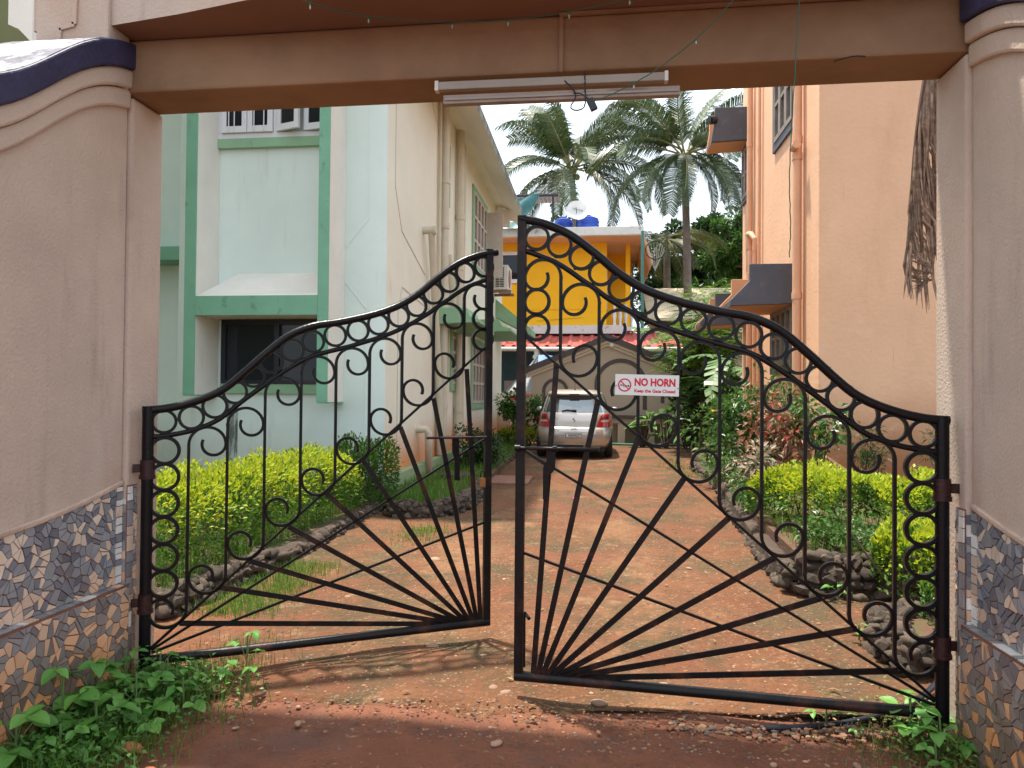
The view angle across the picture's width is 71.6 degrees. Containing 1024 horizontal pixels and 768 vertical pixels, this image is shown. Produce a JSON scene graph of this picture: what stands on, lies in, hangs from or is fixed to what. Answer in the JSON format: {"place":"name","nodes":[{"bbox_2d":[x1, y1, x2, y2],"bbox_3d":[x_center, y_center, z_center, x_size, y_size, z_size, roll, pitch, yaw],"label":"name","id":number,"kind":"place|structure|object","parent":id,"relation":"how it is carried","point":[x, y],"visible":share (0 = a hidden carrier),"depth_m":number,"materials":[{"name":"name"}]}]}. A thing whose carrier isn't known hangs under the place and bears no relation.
{"place":"outdoors","nodes":[
{"label":"outdoors","id":0,"kind":"place"},
{"bbox_2d":[155,482,384,589],"bbox_3d":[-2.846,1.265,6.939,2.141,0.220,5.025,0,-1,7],"label":"lawn grass","id":1,"kind":"structure","parent":0,"point":[245,537],"depth_m":6.01,"materials":[{"name":"plant"}]},
{"bbox_2d":[155,441,367,584],"bbox_3d":[-2.389,1.042,6.438,1.136,0.917,3.891,0,-1,11],"label":"hedge","id":2,"kind":"object","parent":1,"relation":"on","point":[211,490],"visible":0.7,"depth_m":6.00,"materials":[{"name":"green plant"}]},
{"bbox_2d":[317,430,402,508],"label":"hedge","id":3,"kind":"object","parent":1,"relation":"on","point":[373,457],"visible":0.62,"depth_m":8.55,"materials":[{"name":"green plant"}]},
{"bbox_2d":[379,521,464,546],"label":"tuft grass","id":4,"kind":"structure","parent":0,"point":[423,529],"depth_m":7.12,"materials":[{"name":"plant"}]},
{"bbox_2d":[12,668,977,767],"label":"road","id":5,"kind":"structure","parent":0,"point":[383,748],"depth_m":2.90,"materials":[{"name":"soil"}]},
{"bbox_2d":[0,705,58,767],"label":"weed plant","id":6,"kind":"object","parent":5,"relation":"on","point":[40,718],"visible":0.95,"depth_m":2.61,"materials":[{"name":"green plant"}]},
{"bbox_2d":[22,666,105,729],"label":"weed plant","id":7,"kind":"object","parent":5,"relation":"on","point":[64,673],"visible":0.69,"depth_m":2.84,"materials":[{"name":"green plant"}]},
{"bbox_2d":[33,716,100,760],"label":"weed plant","id":8,"kind":"object","parent":5,"relation":"on","point":[69,734],"visible":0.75,"depth_m":2.67,"materials":[{"name":"green plant"}]},
{"bbox_2d":[52,657,124,709],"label":"weed plant","id":9,"kind":"object","parent":5,"relation":"on","point":[98,668],"visible":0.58,"depth_m":2.99,"materials":[{"name":"green plant"}]},
{"bbox_2d":[55,686,143,744],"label":"weed plant","id":10,"kind":"object","parent":5,"relation":"on","point":[118,703],"visible":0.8,"depth_m":2.85,"materials":[{"name":"green plant"}]},
{"bbox_2d":[98,646,151,692],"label":"weed plant","id":11,"kind":"object","parent":5,"relation":"on","point":[144,676],"visible":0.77,"depth_m":3.22,"materials":[{"name":"green plant"}]},
{"bbox_2d":[85,698,165,740],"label":"weed plant","id":12,"kind":"object","parent":5,"relation":"on","point":[153,726],"visible":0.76,"depth_m":2.85,"materials":[{"name":"green plant"}]},
{"bbox_2d":[2,643,266,767],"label":"creeping weeds","id":13,"kind":"object","parent":5,"relation":"on","point":[32,737],"visible":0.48,"depth_m":2.86,"materials":[{"name":"green plant"}]},
{"bbox_2d":[97,670,175,724],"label":"weed plant","id":14,"kind":"object","parent":5,"relation":"on","point":[152,682],"visible":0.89,"depth_m":3.03,"materials":[{"name":"green plant"}]},
{"bbox_2d":[0,653,333,767],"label":"weedy grass","id":15,"kind":"structure","parent":5,"relation":"on","point":[87,765],"depth_m":2.87,"materials":[{"name":"plant"}]},
{"bbox_2d":[145,659,196,690],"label":"weed plant","id":16,"kind":"object","parent":5,"relation":"on","point":[182,671],"visible":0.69,"depth_m":3.22,"materials":[{"name":"green plant"}]},
{"bbox_2d":[166,671,208,716],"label":"weed plant","id":17,"kind":"object","parent":5,"relation":"on","point":[170,690],"visible":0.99,"depth_m":3.09,"materials":[{"name":"green plant"}]},
{"bbox_2d":[764,679,934,731],"bbox_3d":[1.640,1.435,3.208,1.198,0.092,0.162,1,-1,-26],"label":"drain hose","id":18,"kind":"object","parent":5,"relation":"on","point":[865,718],"visible":0.6,"depth_m":3.03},
{"bbox_2d":[785,706,984,767],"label":"corner grass","id":19,"kind":"structure","parent":5,"relation":"on","point":[892,752],"depth_m":2.83,"materials":[{"name":"plant"}]},
{"bbox_2d":[879,689,947,740],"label":"weed plant","id":20,"kind":"object","parent":5,"relation":"on","point":[924,706],"visible":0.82,"depth_m":2.93,"materials":[{"name":"green plant"}]},
{"bbox_2d":[848,676,989,767],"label":"weeds","id":21,"kind":"object","parent":5,"relation":"on","point":[948,740],"visible":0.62,"depth_m":2.82,"materials":[{"name":"green plant"}]},
{"bbox_2d":[915,737,951,767],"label":"weed plant","id":22,"kind":"object","parent":5,"relation":"on","point":[930,749],"visible":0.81,"depth_m":2.71,"materials":[{"name":"green plant"}]},
{"bbox_2d":[907,711,977,758],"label":"weed plant","id":23,"kind":"object","parent":5,"relation":"on","point":[937,738],"visible":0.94,"depth_m":2.80,"materials":[{"name":"green plant"}]},
{"bbox_2d":[73,479,972,767],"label":"gravel","id":24,"kind":"structure","parent":0,"point":[795,733],"depth_m":3.10,"materials":[{"name":"gravel"}]},
{"bbox_2d":[145,440,941,727],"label":"driveway","id":25,"kind":"structure","parent":0,"point":[603,468],"depth_m":4.51,"materials":[{"name":"soil"}]},
{"bbox_2d":[185,660,232,695],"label":"weed plant","id":26,"kind":"object","parent":25,"relation":"on","point":[222,670],"visible":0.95,"depth_m":3.33,"materials":[{"name":"green plant"}]},
{"bbox_2d":[129,615,302,709],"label":"grass","id":27,"kind":"structure","parent":25,"relation":"on","point":[233,658],"depth_m":3.69,"materials":[{"name":"plant"}]},
{"bbox_2d":[224,630,264,689],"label":"weed plant","id":28,"kind":"object","parent":25,"relation":"on","point":[254,634],"visible":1,"depth_m":3.37,"materials":[{"name":"green plant"}]},
{"bbox_2d":[179,556,380,618],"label":"verge grass","id":29,"kind":"structure","parent":25,"relation":"on","point":[249,600],"depth_m":4.95,"materials":[{"name":"plant"}]},
{"bbox_2d":[382,477,482,518],"bbox_3d":[-0.654,1.456,9.161,0.796,0.260,2.650,0,-1,23],"label":"stone border","id":30,"kind":"object","parent":25,"relation":"on","point":[409,508],"visible":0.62,"depth_m":8.14,"materials":[{"name":"stone"}]},
{"bbox_2d":[492,475,532,485],"bbox_3d":[-0.100,1.569,11.470,0.800,0.070,1.000,0,-1,7],"label":"manhole cover","id":31,"kind":"object","parent":25,"relation":"on","point":[504,480],"visible":0.42,"depth_m":11.26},
{"bbox_2d":[493,387,545,444],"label":"hibiscus bush","id":32,"kind":"object","parent":25,"relation":"on","point":[507,409],"visible":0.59,"depth_m":18.61,"materials":[{"name":"green plant"}]},
{"bbox_2d":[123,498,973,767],"bbox_3d":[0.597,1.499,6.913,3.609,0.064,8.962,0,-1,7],"label":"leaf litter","id":33,"kind":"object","parent":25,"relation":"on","point":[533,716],"visible":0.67,"depth_m":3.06,"materials":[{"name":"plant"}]},
{"bbox_2d":[536,389,617,456],"bbox_3d":[1.572,0.806,17.333,2.050,1.712,3.865,0,-1,7],"label":"parked car","id":34,"kind":"object","parent":25,"relation":"on","point":[574,410],"visible":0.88,"depth_m":15.62,"materials":[{"name":"silver metal"}]},
{"bbox_2d":[625,411,658,446],"bbox_3d":[3.626,1.240,19.398,0.961,0.990,0.941,0,-1,26],"label":"heliconia","id":35,"kind":"object","parent":25,"relation":"on","point":[649,416],"visible":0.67,"depth_m":19.34,"materials":[{"name":"green plant"}]},
{"bbox_2d":[611,414,684,443],"bbox_3d":[3.822,1.323,20.247,2.100,0.880,0.650,0,-1,7],"label":"planter shelf","id":36,"kind":"object","parent":25,"relation":"on","point":[627,418],"visible":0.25,"depth_m":20.01,"materials":[{"name":"brown paint"}]},
{"bbox_2d":[640,407,686,447],"bbox_3d":[4.132,1.173,19.230,1.413,1.128,1.180,0,-1,7],"label":"heliconia","id":37,"kind":"object","parent":25,"relation":"on","point":[660,435],"visible":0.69,"depth_m":19.09,"materials":[{"name":"green plant"}]},
{"bbox_2d":[689,459,794,586],"bbox_3d":[2.906,1.495,9.543,0.447,0.265,8.888,0,-1,10],"label":"stone border","id":38,"kind":"object","parent":25,"relation":"on","point":[774,570],"visible":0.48,"depth_m":6.78,"materials":[{"name":"stone"}]},
{"bbox_2d":[501,226,673,391],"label":"yellow house","id":39,"kind":"structure","parent":0,"point":[619,247],"depth_m":26.02,"materials":[{"name":"paint"}]},
{"bbox_2d":[503,252,516,282],"bbox_3d":[-0.042,-4.306,26.223,0.870,1.160,0.069,0,-1,7],"label":"window","id":40,"kind":"structure","parent":39,"relation":"in","point":[509,258],"depth_m":26.22,"materials":[{"name":"grey glass"}]},
{"bbox_2d":[507,193,560,227],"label":"roof shed","id":41,"kind":"structure","parent":39,"relation":"on","point":[527,202],"depth_m":25.17,"materials":[{"name":"metal"}]},
{"bbox_2d":[567,201,587,226],"bbox_3d":[2.463,-6.215,26.773,0.731,1.477,0.429,1,-1,-31],"label":"satellite dish","id":42,"kind":"object","parent":39,"relation":"on","point":[576,210],"visible":1,"depth_m":26.86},
{"bbox_2d":[577,215,598,226],"bbox_3d":[2.909,-5.969,27.342,0.903,1.050,0.903,0,-1,7],"label":"water tank","id":43,"kind":"object","parent":39,"relation":"on","point":[589,221],"visible":0.33,"depth_m":26.96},
{"bbox_2d":[502,331,681,358],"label":"tin roof","id":44,"kind":"structure","parent":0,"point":[551,341],"depth_m":24.13,"materials":[{"name":"metal"}]},
{"bbox_2d":[481,88,742,332],"label":"sky","id":45,"kind":"structure","parent":0,"point":[495,115],"materials":[{"name":"white"}]},
{"bbox_2d":[688,433,741,453],"bbox_3d":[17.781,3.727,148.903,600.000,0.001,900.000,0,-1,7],"label":"ground","id":46,"kind":"structure","parent":0,"point":[707,444],"depth_m":20.30,"materials":[{"name":"soil"}]},
{"bbox_2d":[0,0,36,42],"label":"olive house","id":47,"kind":"structure","parent":46,"relation":"on","point":[16,20],"depth_m":6.66,"materials":[{"name":"paint"}]},
{"bbox_2d":[0,37,137,745],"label":"wing wall","id":48,"kind":"structure","parent":46,"relation":"on","point":[67,594],"depth_m":3.01,"materials":[{"name":"paint"}]},
{"bbox_2d":[130,249,498,671],"bbox_3d":[-0.965,0.302,3.787,1.879,2.207,0.078,1,-1,-21],"label":"gate leaf","id":49,"kind":"object","parent":48,"relation":"attached to","point":[145,468],"visible":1,"depth_m":3.80,"materials":[{"name":"black paint"}]},
{"bbox_2d":[154,499,385,619],"bbox_3d":[-1.914,1.419,6.554,0.430,0.242,4.479,0,-1,7],"label":"stone border","id":50,"kind":"object","parent":46,"relation":"on","point":[284,553],"visible":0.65,"depth_m":5.21,"materials":[{"name":"stone"}]},
{"bbox_2d":[157,102,534,490],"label":"mint house","id":51,"kind":"structure","parent":46,"relation":"on","point":[276,224],"depth_m":9.65,"materials":[{"name":"paint"}]},
{"bbox_2d":[220,319,316,383],"bbox_3d":[-3.181,-0.435,9.597,1.572,0.870,0.059,0,-1,7],"label":"window","id":52,"kind":"structure","parent":51,"relation":"in","point":[242,341],"depth_m":9.62,"materials":[{"name":"black glass"}]},
{"bbox_2d":[218,108,319,138],"bbox_3d":[-3.193,-4.053,9.549,1.642,1.438,0.207,0,-1,7],"label":"window","id":53,"kind":"structure","parent":51,"relation":"in","point":[246,130],"depth_m":9.58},
{"bbox_2d":[449,332,455,390],"bbox_3d":[-1.123,-0.459,14.016,0.055,1.200,0.890,0,-1,7],"label":"window","id":54,"kind":"structure","parent":51,"relation":"in","point":[452,336],"depth_m":13.66,"materials":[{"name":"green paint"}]},
{"bbox_2d":[470,339,484,409],"bbox_3d":[-0.799,-0.217,16.743,0.055,1.600,1.890,0,-1,7],"label":"window","id":55,"kind":"structure","parent":51,"relation":"in","point":[477,365],"depth_m":16.59,"materials":[{"name":"green paint"}]},
{"bbox_2d":[471,184,487,278],"bbox_3d":[-0.761,-3.516,16.865,0.055,1.900,2.040,0,-1,7],"label":"window","id":56,"kind":"structure","parent":51,"relation":"in","point":[479,208],"depth_m":16.73,"materials":[{"name":"green paint"}]},
{"bbox_2d":[493,265,513,296],"bbox_3d":[-0.252,-2.661,18.978,0.545,0.900,0.858,0,-1,7],"label":"air conditioner","id":57,"kind":"object","parent":51,"relation":"attached to","point":[503,286],"visible":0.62,"depth_m":18.58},
{"bbox_2d":[369,439,527,508],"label":"side lawn grass","id":58,"kind":"structure","parent":46,"relation":"on","point":[416,494],"depth_m":9.74,"materials":[{"name":"plant"}]},
{"bbox_2d":[451,422,508,467],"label":"leafy shrub","id":59,"kind":"object","parent":58,"relation":"on","point":[478,451],"visible":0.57,"depth_m":12.58,"materials":[{"name":"green plant"}]},
{"bbox_2d":[496,424,537,446],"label":"hedge","id":60,"kind":"object","parent":58,"relation":"on","point":[504,431],"visible":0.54,"depth_m":18.48,"materials":[{"name":"green plant"}]},
{"bbox_2d":[34,0,972,739],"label":"gateway","id":61,"kind":"object","parent":46,"relation":"on","point":[200,56],"visible":0.45,"depth_m":3.17,"materials":[{"name":"paint"}]},
{"bbox_2d":[301,0,630,28],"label":"string lights","id":62,"kind":"object","parent":61,"relation":"hanging from","point":[568,12],"visible":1,"depth_m":3.08,"materials":[{"name":"black plastic"}]},
{"bbox_2d":[435,70,667,93],"bbox_3d":[0.165,-1.328,3.123,1.023,0.043,0.036,0,-1,7],"label":"tube light","id":63,"kind":"object","parent":61,"relation":"attached to","point":[547,82],"visible":1,"depth_m":3.11,"materials":[{"name":"plastic"}]},
{"bbox_2d":[443,85,679,106],"bbox_3d":[0.208,-1.262,3.112,1.033,0.040,0.042,0,-1,7],"label":"tube light","id":64,"kind":"object","parent":61,"relation":"attached to","point":[655,92],"visible":1,"depth_m":3.10,"materials":[{"name":"plastic"}]},
{"bbox_2d":[595,0,733,100],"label":"string lights","id":65,"kind":"object","parent":61,"relation":"hanging from","point":[695,40],"visible":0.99,"depth_m":2.97,"materials":[{"name":"black plastic"}]},
{"bbox_2d":[514,215,959,727],"bbox_3d":[0.936,0.310,3.124,1.881,2.207,0.103,0,-1,11],"label":"gate leaf","id":66,"kind":"object","parent":61,"relation":"attached to","point":[942,487],"visible":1,"depth_m":3.15,"materials":[{"name":"black paint"}]},
{"bbox_2d":[615,374,678,396],"bbox_3d":[0.608,0.005,3.194,0.295,0.094,0.019,2,-1,12],"label":"warning sign","id":67,"kind":"object","parent":66,"relation":"attached to","point":[648,385],"visible":1,"depth_m":3.19,"materials":[{"name":"metal"}]},
{"bbox_2d":[789,0,799,257],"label":"hanging wire","id":68,"kind":"object","parent":61,"relation":"hanging from","point":[791,128],"visible":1,"depth_m":2.86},
{"bbox_2d":[494,101,664,228],"bbox_3d":[2.588,-6.296,34.124,8.354,16.477,7.942,1,-1,-29],"label":"coconut palm","id":69,"kind":"object","parent":46,"relation":"on","point":[556,142],"visible":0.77,"depth_m":33.00,"materials":[{"name":"green plant"}]},
{"bbox_2d":[526,334,682,443],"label":"gabled wall","id":70,"kind":"structure","parent":46,"relation":"on","point":[619,357],"depth_m":20.80,"materials":[{"name":"beige paint"}]},
{"bbox_2d":[640,231,643,338],"bbox_3d":[4.451,-1.719,24.273,0.120,7.050,0.105,0,-1,7],"label":"pole","id":71,"kind":"object","parent":46,"relation":"on","point":[642,274],"visible":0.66,"depth_m":24.26,"materials":[{"name":"metal"}]},
{"bbox_2d":[632,326,690,442],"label":"banana plant","id":72,"kind":"object","parent":46,"relation":"on","point":[642,330],"visible":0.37,"depth_m":20.37,"materials":[{"name":"green plant"}]},
{"bbox_2d":[585,89,742,297],"bbox_3d":[6.910,-5.421,28.325,7.750,14.620,6.163,1,-1,-4],"label":"coconut palm","id":73,"kind":"object","parent":46,"relation":"on","point":[660,137],"visible":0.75,"depth_m":28.08,"materials":[{"name":"green plant"}]},
{"bbox_2d":[631,217,711,302],"bbox_3d":[7.855,-3.175,36.730,4.903,10.396,4.080,1,-1,-31],"label":"tree","id":74,"kind":"object","parent":46,"relation":"on","point":[652,282],"visible":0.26,"depth_m":35.66,"materials":[{"name":"green plant"}]},
{"bbox_2d":[631,228,728,289],"bbox_3d":[7.087,-2.455,30.544,5.091,8.759,4.611,1,-1,-15],"label":"coconut palm","id":75,"kind":"object","parent":46,"relation":"on","point":[666,242],"visible":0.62,"depth_m":29.84,"materials":[{"name":"green plant"}]},
{"bbox_2d":[633,272,737,327],"bbox_3d":[8.867,-1.692,34.218,6.739,7.388,3.363,0,-1,7],"label":"tree","id":76,"kind":"object","parent":46,"relation":"on","point":[674,283],"visible":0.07,"depth_m":33.87,"materials":[{"name":"green plant"}]},
{"bbox_2d":[644,288,741,429],"bbox_3d":[8.877,-1.073,28.266,7.100,5.950,3.800,0,-1,7],"label":"bungalow","id":77,"kind":"object","parent":46,"relation":"on","point":[663,316],"visible":0.02,"depth_m":27.87,"materials":[{"name":"paint"}]},
{"bbox_2d":[647,313,741,452],"bbox_3d":[4.691,-0.037,17.771,2.706,3.512,2.503,0,-1,7],"label":"feathery tree","id":78,"kind":"object","parent":46,"relation":"on","point":[700,363],"visible":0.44,"depth_m":17.59,"materials":[{"name":"green plant"}]},
{"bbox_2d":[663,278,741,338],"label":"feathery tree","id":79,"kind":"object","parent":46,"relation":"on","point":[698,314],"visible":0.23,"depth_m":19.94,"materials":[{"name":"green plant"}]},
{"bbox_2d":[665,329,741,451],"bbox_3d":[4.971,0.143,18.078,1.929,3.227,1.827,1,-1,-27],"label":"shrub","id":80,"kind":"object","parent":46,"relation":"on","point":[687,433],"visible":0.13,"depth_m":18.04,"materials":[{"name":"green plant"}]},
{"bbox_2d":[666,364,741,452],"bbox_3d":[4.676,0.631,16.329,2.307,2.138,2.164,0,-1,7],"label":"feathery tree","id":81,"kind":"object","parent":46,"relation":"on","point":[690,403],"visible":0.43,"depth_m":16.27,"materials":[{"name":"green plant"}]},
{"bbox_2d":[667,354,741,451],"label":"banana plant","id":82,"kind":"object","parent":46,"relation":"on","point":[711,380],"visible":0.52,"depth_m":16.40,"materials":[{"name":"green plant"}]},
{"bbox_2d":[678,211,741,286],"bbox_3d":[10.597,-3.508,36.827,4.880,11.113,3.632,0,-1,20],"label":"tree","id":83,"kind":"object","parent":46,"relation":"on","point":[703,223],"visible":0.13,"depth_m":36.42,"materials":[{"name":"green plant"}]},
{"bbox_2d":[695,206,742,279],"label":"tree","id":84,"kind":"object","parent":46,"relation":"on","point":[730,265],"visible":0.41,"depth_m":31.93,"materials":[{"name":"green plant"}]},
{"bbox_2d":[692,453,933,561],"bbox_3d":[5.164,1.507,9.583,5.000,0.290,9.700,0,-1,7],"label":"flower bed","id":85,"kind":"object","parent":46,"relation":"on","point":[785,544],"visible":0.04,"depth_m":6.59,"materials":[{"name":"soil"}]},
{"bbox_2d":[700,447,746,487],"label":"flower shrub","id":86,"kind":"object","parent":85,"relation":"on","point":[723,463],"visible":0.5,"depth_m":9.61,"materials":[{"name":"green plant"}]},
{"bbox_2d":[680,385,791,474],"bbox_3d":[3.475,0.711,10.860,1.604,1.485,1.471,1,-1,-15],"label":"flower shrub","id":87,"kind":"object","parent":85,"relation":"on","point":[732,418],"visible":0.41,"depth_m":10.67,"materials":[{"name":"green plant"}]},
{"bbox_2d":[725,469,775,510],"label":"weed bush","id":88,"kind":"object","parent":85,"relation":"on","point":[741,499],"visible":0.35,"depth_m":7.66,"materials":[{"name":"green plant"}]},
{"bbox_2d":[725,437,797,494],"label":"red shrub","id":89,"kind":"object","parent":85,"relation":"on","point":[748,469],"visible":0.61,"depth_m":8.66,"materials":[{"name":"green plant"}]},
{"bbox_2d":[733,362,809,461],"bbox_3d":[3.816,0.543,10.227,1.157,1.722,0.832,0,-1,28],"label":"flower shrub","id":90,"kind":"object","parent":85,"relation":"on","point":[754,390],"visible":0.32,"depth_m":10.21,"materials":[{"name":"green plant"}]},
{"bbox_2d":[736,385,815,465],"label":"red shrub","id":91,"kind":"object","parent":85,"relation":"on","point":[777,432],"visible":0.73,"depth_m":8.98,"materials":[{"name":"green plant"}]},
{"bbox_2d":[773,392,856,484],"bbox_3d":[3.864,0.736,8.920,0.854,1.296,1.038,1,-1,-44],"label":"leafy shrub","id":92,"kind":"object","parent":85,"relation":"on","point":[840,439],"visible":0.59,"depth_m":8.83,"materials":[{"name":"green plant"}]},
{"bbox_2d":[791,507,875,554],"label":"weed bush","id":93,"kind":"object","parent":85,"relation":"on","point":[839,535],"visible":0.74,"depth_m":5.46,"materials":[{"name":"green plant"}]},
{"bbox_2d":[736,494,931,558],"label":"bed weeds","id":94,"kind":"object","parent":85,"relation":"on","point":[796,517],"visible":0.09,"depth_m":6.52,"materials":[{"name":"green plant"}]},
{"bbox_2d":[739,456,934,530],"bbox_3d":[3.552,1.108,6.076,3.104,0.880,1.580,0,-1,25],"label":"hedge","id":95,"kind":"object","parent":85,"relation":"on","point":[784,480],"visible":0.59,"depth_m":6.20,"materials":[{"name":"green plant"}]},
{"bbox_2d":[844,421,891,473],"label":"fern shrub","id":96,"kind":"object","parent":85,"relation":"on","point":[866,454],"visible":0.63,"depth_m":8.98,"materials":[{"name":"green plant"}]},
{"bbox_2d":[843,509,928,550],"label":"weed bush","id":97,"kind":"object","parent":85,"relation":"on","point":[856,518],"visible":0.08,"depth_m":5.51,"materials":[{"name":"green plant"}]},
{"bbox_2d":[695,80,936,480],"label":"peach house","id":98,"kind":"structure","parent":46,"relation":"on","point":[829,292],"depth_m":9.67,"materials":[{"name":"paint"}]},
{"bbox_2d":[741,145,746,205],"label":"window","id":99,"kind":"structure","parent":98,"relation":"in","point":[744,152],"depth_m":14.48,"materials":[{"name":"glass"}]},
{"bbox_2d":[770,304,791,374],"bbox_3d":[4.380,-0.757,11.510,0.065,1.180,1.490,0,-1,7],"label":"window","id":100,"kind":"structure","parent":98,"relation":"in","point":[783,316],"depth_m":11.48,"materials":[{"name":"glass"}]},
{"bbox_2d":[772,86,792,153],"bbox_3d":[4.406,-4.703,11.492,0.065,1.510,1.380,0,-1,7],"label":"window","id":101,"kind":"structure","parent":98,"relation":"in","point":[782,96],"depth_m":11.60,"materials":[{"name":"glass"}]},
{"bbox_2d":[778,548,934,601],"bbox_3d":[2.751,1.364,4.975,1.670,0.368,0.378,0,-1,12],"label":"stone border","id":102,"kind":"object","parent":46,"relation":"on","point":[864,585],"visible":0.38,"depth_m":4.98,"materials":[{"name":"stone"}]},
{"bbox_2d":[846,512,934,601],"bbox_3d":[3.062,1.153,4.628,1.621,0.739,1.097,0,-1,16],"label":"hedge","id":103,"kind":"object","parent":46,"relation":"on","point":[921,530],"visible":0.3,"depth_m":4.62,"materials":[{"name":"green plant"}]},
{"bbox_2d":[862,596,934,678],"bbox_3d":[2.376,1.413,4.094,1.309,0.247,0.615,1,-1,-40],"label":"stone border","id":104,"kind":"object","parent":46,"relation":"on","point":[878,618],"visible":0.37,"depth_m":3.75,"materials":[{"name":"stone"}]},
{"bbox_2d":[909,616,934,652],"bbox_3d":[3.056,1.465,3.742,1.800,0.170,1.000,0,-1,7],"label":"flower bed","id":105,"kind":"object","parent":46,"relation":"on","point":[922,626],"visible":0.09,"depth_m":4.05,"materials":[{"name":"soil"}]},
{"bbox_2d":[916,567,934,625],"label":"hedge","id":106,"kind":"object","parent":105,"relation":"on","point":[925,590],"visible":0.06,"depth_m":4.16,"materials":[{"name":"green plant"}]},
{"bbox_2d":[955,0,1023,767],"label":"wing wall","id":107,"kind":"structure","parent":46,"relation":"on","point":[989,679],"depth_m":2.71,"materials":[{"name":"paint"}]},
{"bbox_2d":[903,79,938,312],"bbox_3d":[2.355,-1.323,3.916,0.413,1.869,0.090,0,-1,1],"label":"dried palm frond","id":108,"kind":"object","parent":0,"point":[923,191],"visible":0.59,"depth_m":3.90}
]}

